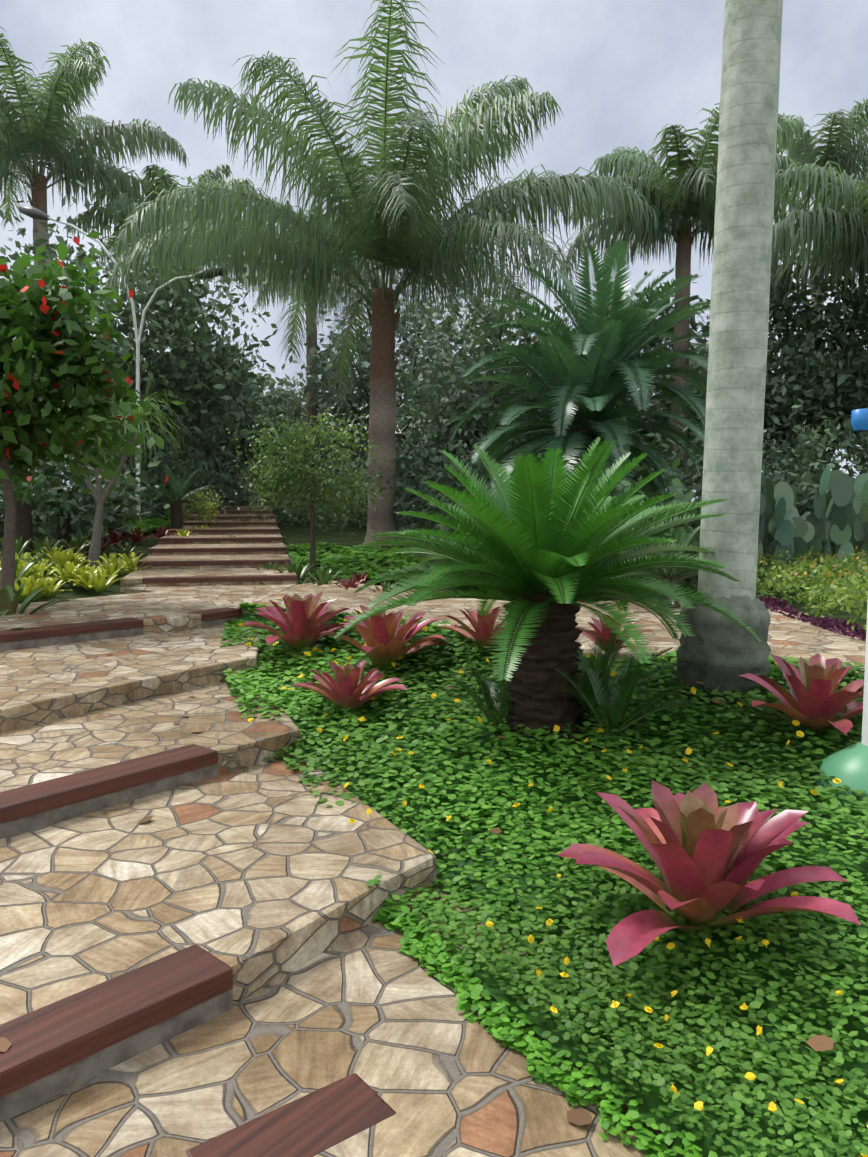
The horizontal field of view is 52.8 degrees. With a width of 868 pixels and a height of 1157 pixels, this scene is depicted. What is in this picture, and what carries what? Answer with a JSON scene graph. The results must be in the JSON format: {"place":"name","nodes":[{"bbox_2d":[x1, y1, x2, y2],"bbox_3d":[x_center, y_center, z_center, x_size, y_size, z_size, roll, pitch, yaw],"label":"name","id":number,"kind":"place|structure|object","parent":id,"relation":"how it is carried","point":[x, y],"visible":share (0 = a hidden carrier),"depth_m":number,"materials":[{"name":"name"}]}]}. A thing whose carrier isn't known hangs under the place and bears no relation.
{"place":"outdoors","nodes":[
{"label":"outdoors","id":0,"kind":"place"},
{"bbox_2d":[154,393,419,434],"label":"house roof","id":1,"kind":"structure","parent":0,"point":[358,423],"depth_m":37.83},
{"bbox_2d":[0,240,710,607],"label":"cycad","id":2,"kind":"object","parent":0,"point":[598,350],"depth_m":11.48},
{"bbox_2d":[0,502,867,631],"bbox_3d":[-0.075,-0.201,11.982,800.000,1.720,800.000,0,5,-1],"label":"ground","id":3,"kind":"structure","parent":0,"point":[293,533],"depth_m":15.68,"materials":[{"name":"green plant"}]},
{"bbox_2d":[36,380,202,568],"bbox_3d":[-4.682,-1.447,12.378,2.750,2.637,1.826,0,5,-1],"label":"small tree","id":4,"kind":"object","parent":3,"relation":"on","point":[100,496],"depth_m":12.36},
{"bbox_2d":[19,205,222,519],"bbox_3d":[-6.419,-4.374,18.219,4.169,6.579,0.220,0,5,-1],"label":"lamp post","id":5,"kind":"object","parent":3,"relation":"on","point":[33,213],"visible":0.79,"depth_m":18.06,"materials":[{"name":"metal"}]},
{"bbox_2d":[0,230,387,544],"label":"shrub","id":6,"kind":"object","parent":3,"relation":"on","point":[28,323],"depth_m":8.43,"materials":[{"name":"green plant"}]},
{"bbox_2d":[0,516,439,629],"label":"rosette plants","id":7,"kind":"object","parent":3,"relation":"on","point":[33,572],"visible":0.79,"depth_m":10.94,"materials":[{"name":"yellow plant"}]},
{"bbox_2d":[88,435,411,487],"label":"house walls","id":8,"kind":"structure","parent":3,"relation":"on","point":[361,437],"depth_m":37.54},
{"bbox_2d":[141,438,528,516],"bbox_3d":[-3.455,-3.076,27.874,13.910,2.600,0.250,1,5,16],"label":"hedge","id":9,"kind":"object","parent":3,"relation":"on","point":[353,456],"depth_m":27.70,"materials":[{"name":"green plant"}]},
{"bbox_2d":[0,506,865,1156],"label":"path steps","id":10,"kind":"structure","parent":3,"relation":"on","point":[252,866],"depth_m":3.11,"materials":[{"name":"beige stone"}]},
{"bbox_2d":[0,616,240,1121],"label":"step risers","id":11,"kind":"object","parent":10,"relation":"attached to","point":[48,1086],"visible":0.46,"depth_m":2.61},
{"bbox_2d":[0,511,395,1156],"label":"wooden step treads","id":12,"kind":"object","parent":10,"relation":"on","point":[58,1035],"visible":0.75,"depth_m":2.48,"materials":[{"name":"brown wood"}]},
{"bbox_2d":[0,630,833,1124],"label":"dry leaves","id":13,"kind":"object","parent":10,"relation":"on","point":[814,1042],"visible":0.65,"depth_m":2.21,"materials":[{"name":"brown plant"}]},
{"bbox_2d":[0,0,867,545],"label":"queen palm","id":14,"kind":"object","parent":3,"relation":"on","point":[412,236],"depth_m":16.93,"materials":[{"name":"green plant"}]},
{"bbox_2d":[0,148,867,602],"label":"tree","id":15,"kind":"object","parent":3,"relation":"on","point":[832,394],"depth_m":20.08,"materials":[{"name":"green plant"}]},
{"bbox_2d":[756,465,867,587],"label":"cactus","id":16,"kind":"object","parent":3,"relation":"on","point":[841,519],"visible":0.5,"depth_m":12.08,"materials":[{"name":"green plant"}]},
{"bbox_2d":[756,542,867,641],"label":"flower bed","id":17,"kind":"object","parent":3,"relation":"on","point":[851,587],"visible":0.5,"depth_m":8.72,"materials":[{"name":"green plant"}]},
{"bbox_2d":[0,0,867,501],"label":"sky","id":18,"kind":"structure","parent":0,"point":[618,72],"materials":[{"name":"grey"}]},
{"bbox_2d":[101,511,867,1156],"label":"ground cover","id":19,"kind":"object","parent":0,"point":[739,1043],"depth_m":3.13,"materials":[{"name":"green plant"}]},
{"bbox_2d":[333,436,761,742],"bbox_3d":[0.570,0.067,4.806,2.222,1.678,2.176,0,5,-1],"label":"sago cycad","id":20,"kind":"object","parent":19,"relation":"on","point":[564,549],"depth_m":4.56,"materials":[{"name":"green plant"}]},
{"bbox_2d":[242,592,863,966],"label":"bromeliads","id":21,"kind":"object","parent":19,"relation":"on","point":[706,854],"visible":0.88,"depth_m":3.00,"materials":[{"name":"pink plant"}]},
{"bbox_2d":[676,0,782,704],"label":"palm trunk","id":22,"kind":"object","parent":19,"relation":"on","point":[721,651],"visible":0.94,"depth_m":4.83,"materials":[{"name":"grey plant"}]},
{"bbox_2d":[816,409,867,805],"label":"white blue post beacon","id":23,"kind":"object","parent":19,"relation":"on","point":[847,766],"visible":0.94,"depth_m":3.77,"materials":[{"name":"paint"}]}
]}

